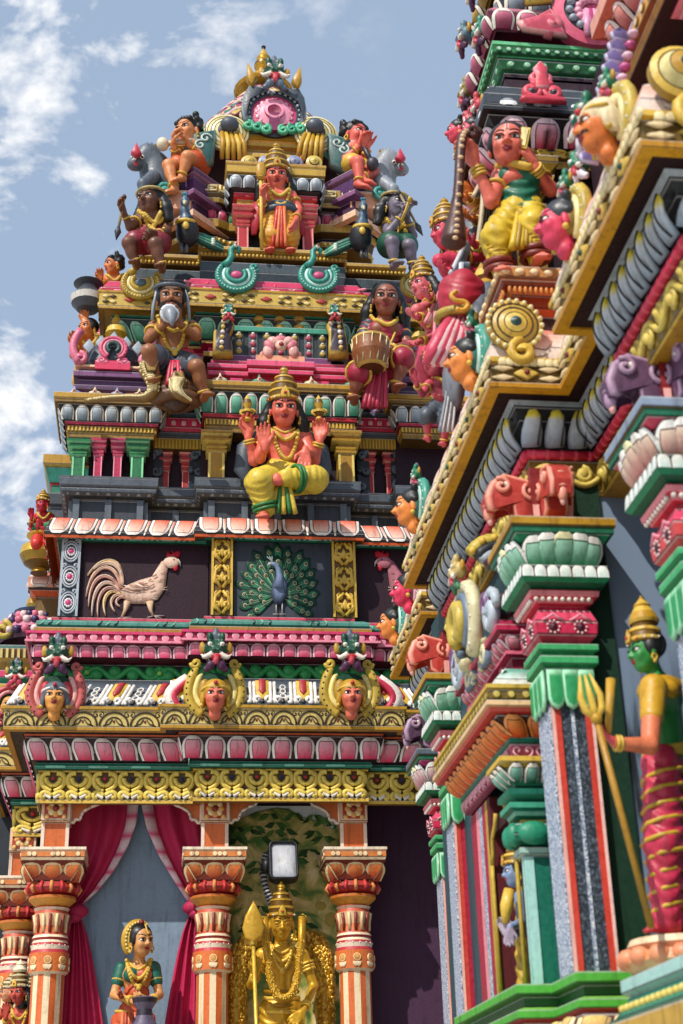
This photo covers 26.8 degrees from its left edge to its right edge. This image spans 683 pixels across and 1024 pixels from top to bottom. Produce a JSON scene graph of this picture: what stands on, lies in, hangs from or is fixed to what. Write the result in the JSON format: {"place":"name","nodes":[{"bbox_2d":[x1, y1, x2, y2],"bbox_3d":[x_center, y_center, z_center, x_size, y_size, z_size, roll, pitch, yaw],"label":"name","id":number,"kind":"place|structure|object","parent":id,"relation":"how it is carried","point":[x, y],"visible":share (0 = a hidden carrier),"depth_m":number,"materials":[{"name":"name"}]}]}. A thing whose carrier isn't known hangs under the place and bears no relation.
{"place":"outdoors","nodes":[
{"label":"outdoors","id":0,"kind":"place"},
{"bbox_2d":[0,0,477,620],"label":"sky","id":1,"kind":"structure","parent":0,"point":[83,82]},
{"label":"ground","id":2,"kind":"structure","parent":0,"visible":0},
{"bbox_2d":[0,45,468,1023],"bbox_3d":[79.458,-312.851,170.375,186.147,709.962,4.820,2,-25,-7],"label":"temple tower","id":3,"kind":"structure","parent":2,"relation":"on","point":[204,699],"depth_m":10.74,"materials":[{"name":"paint"}]},
{"bbox_2d":[0,959,30,1023],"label":"many headed deity statue","id":4,"kind":"object","parent":3,"relation":"on","point":[16,988],"visible":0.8,"depth_m":10.14,"materials":[{"name":"paint"}]},
{"bbox_2d":[20,519,49,576],"bbox_3d":[-2.456,0.302,11.710,0.330,0.432,0.327,2,-25,-7],"label":"gold pot","id":5,"kind":"object","parent":3,"relation":"on","point":[37,566],"visible":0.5,"depth_m":11.58,"materials":[{"name":"paint"}]},
{"bbox_2d":[27,489,54,558],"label":"attendant statue","id":6,"kind":"object","parent":3,"relation":"on","point":[44,515],"visible":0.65,"depth_m":11.81,"materials":[{"name":"paint"}]},
{"bbox_2d":[67,276,103,386],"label":"attendant statue","id":7,"kind":"object","parent":3,"relation":"on","point":[84,296],"visible":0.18,"depth_m":12.24,"materials":[{"name":"paint"}]},
{"bbox_2d":[95,251,124,313],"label":"attendant statue","id":8,"kind":"object","parent":3,"relation":"on","point":[114,264],"visible":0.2,"depth_m":12.87,"materials":[{"name":"paint"}]},
{"bbox_2d":[84,360,159,403],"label":"cobra statue","id":9,"kind":"object","parent":3,"relation":"on","point":[146,370],"visible":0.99,"depth_m":11.27,"materials":[{"name":"paint"}]},
{"bbox_2d":[110,919,163,1023],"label":"woman statue","id":10,"kind":"object","parent":3,"relation":"on","point":[138,975],"visible":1,"depth_m":9.73,"materials":[{"name":"paint"}]},
{"bbox_2d":[114,185,173,273],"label":"archer statue","id":11,"kind":"object","parent":3,"relation":"on","point":[149,223],"visible":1,"depth_m":12.22,"materials":[{"name":"paint"}]},
{"bbox_2d":[127,142,167,192],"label":"beast statue","id":12,"kind":"object","parent":3,"relation":"on","point":[146,160],"visible":0.61,"depth_m":13.28,"materials":[{"name":"paint"}]},
{"bbox_2d":[151,367,202,413],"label":"cobra statue","id":13,"kind":"object","parent":3,"relation":"on","point":[178,394],"visible":0.99,"depth_m":11.27,"materials":[{"name":"paint"}]},
{"bbox_2d":[141,280,214,402],"bbox_3d":[-1.311,-1.346,11.520,0.585,1.139,0.595,2,-25,-7],"label":"musician statue","id":14,"kind":"object","parent":3,"relation":"on","point":[171,331],"visible":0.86,"depth_m":11.44,"materials":[{"name":"paint"}]},
{"bbox_2d":[156,111,210,194],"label":"musician statue","id":15,"kind":"object","parent":3,"relation":"on","point":[178,164],"visible":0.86,"depth_m":13.30,"materials":[{"name":"paint"}]},
{"bbox_2d":[175,192,223,253],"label":"peacock statue","id":16,"kind":"object","parent":3,"relation":"on","point":[189,234],"visible":1,"depth_m":12.44,"materials":[{"name":"paint"}]},
{"bbox_2d":[250,142,304,254],"bbox_3d":[-0.569,-2.817,12.990,0.523,1.235,0.436,2,-25,-7],"label":"deity statue","id":17,"kind":"object","parent":3,"relation":"on","point":[277,212],"visible":0.97,"depth_m":12.89,"materials":[{"name":"paint"}]},
{"bbox_2d":[259,841,298,906],"bbox_3d":[-0.450,2.628,10.261,0.258,0.501,0.399,2,-25,-7],"label":"floodlight","id":18,"kind":"object","parent":3,"relation":"attached to","point":[279,862],"visible":0.83,"depth_m":10.19,"materials":[{"name":"metal"}]},
{"bbox_2d":[228,882,335,1023],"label":"golden deity statue","id":19,"kind":"object","parent":3,"relation":"on","point":[281,961],"visible":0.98,"depth_m":9.89,"materials":[{"name":"gold metal"}]},
{"bbox_2d":[234,366,331,518],"bbox_3d":[-0.433,-0.504,11.136,0.782,1.466,0.618,2,-25,-7],"label":"deity statue","id":20,"kind":"object","parent":3,"relation":"on","point":[282,438],"visible":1,"depth_m":11.18,"materials":[{"name":"paint"}]},
{"bbox_2d":[324,198,372,258],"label":"peacock statue","id":21,"kind":"object","parent":3,"relation":"on","point":[358,239],"visible":1,"depth_m":12.63,"materials":[{"name":"paint"}]},
{"bbox_2d":[337,119,378,189],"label":"musician statue","id":22,"kind":"object","parent":3,"relation":"on","point":[360,161],"visible":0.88,"depth_m":13.50,"materials":[{"name":"paint"}]},
{"bbox_2d":[345,281,415,409],"bbox_3d":[0.300,-1.372,11.776,0.658,1.258,0.538,18,-31,-36],"label":"drummer statue","id":23,"kind":"object","parent":3,"relation":"on","point":[383,354],"visible":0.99,"depth_m":11.57,"materials":[{"name":"paint"}]},
{"bbox_2d":[364,147,408,191],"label":"beast statue","id":24,"kind":"object","parent":3,"relation":"on","point":[392,166],"visible":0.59,"depth_m":13.60,"materials":[{"name":"paint"}]},
{"bbox_2d":[373,190,422,271],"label":"archer statue","id":25,"kind":"object","parent":3,"relation":"on","point":[398,229],"visible":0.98,"depth_m":12.46,"materials":[{"name":"paint"}]},
{"bbox_2d":[376,0,682,1023],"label":"temple hall","id":26,"kind":"structure","parent":2,"relation":"on","point":[542,520],"depth_m":5.36,"materials":[{"name":"paint"}]},
{"bbox_2d":[402,255,443,396],"bbox_3d":[0.458,-0.976,7.348,0.225,0.902,0.528,-8,-26,14],"label":"deity statue","id":27,"kind":"object","parent":26,"relation":"on","point":[424,285],"visible":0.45,"depth_m":7.28,"materials":[{"name":"paint"}]},
{"bbox_2d":[409,351,464,447],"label":"deity statue","id":28,"kind":"object","parent":26,"relation":"on","point":[441,408],"visible":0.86,"depth_m":6.62,"materials":[{"name":"paint"}]},
{"bbox_2d":[429,197,485,327],"bbox_3d":[0.585,-1.142,6.892,0.334,0.983,0.463,2,-25,-7],"label":"deity statue","id":29,"kind":"object","parent":26,"relation":"on","point":[445,262],"visible":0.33,"depth_m":6.87,"materials":[{"name":"paint"}]},
{"bbox_2d":[453,150,490,266],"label":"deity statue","id":30,"kind":"object","parent":26,"relation":"on","point":[477,217],"visible":0.22,"depth_m":7.13,"materials":[{"name":"paint"}]},
{"bbox_2d":[496,850,529,983],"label":"deity statue","id":31,"kind":"object","parent":26,"relation":"attached to","point":[509,932],"visible":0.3,"depth_m":5.35,"materials":[{"name":"paint"}]},
{"bbox_2d":[478,265,561,330],"bbox_3d":[0.893,-0.765,6.063,0.593,0.282,0.552,2,-25,-7],"label":"statue pedestal","id":32,"kind":"object","parent":26,"relation":"on","point":[535,287],"visible":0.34,"depth_m":5.87,"materials":[{"name":"paint"}]},
{"bbox_2d":[422,268,484,366],"bbox_3d":[0.509,-0.846,6.321,0.240,0.540,0.314,-15,-28,26],"label":"draped figure statue","id":33,"kind":"object","parent":32,"relation":"on","point":[460,291],"visible":0.81,"depth_m":6.27,"materials":[{"name":"paint"}]},
{"bbox_2d":[462,263,491,328],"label":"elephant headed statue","id":34,"kind":"object","parent":32,"relation":"on","point":[478,303],"visible":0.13,"depth_m":6.33,"materials":[{"name":"paint"}]},
{"bbox_2d":[441,121,557,279],"bbox_3d":[0.665,-1.306,6.085,0.560,0.801,0.304,2,-25,-7],"label":"musician statue","id":35,"kind":"object","parent":32,"relation":"on","point":[513,187],"visible":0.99,"depth_m":6.05,"materials":[{"name":"paint"}]},
{"bbox_2d":[616,933,682,975],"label":"statue pedestal","id":36,"kind":"object","parent":26,"relation":"on","point":[638,955],"visible":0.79,"depth_m":4.31,"materials":[{"name":"paint"}]},
{"bbox_2d":[577,595,682,933],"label":"goddess statue","id":37,"kind":"object","parent":36,"relation":"on","point":[658,744],"visible":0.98,"depth_m":4.48,"materials":[{"name":"paint"}]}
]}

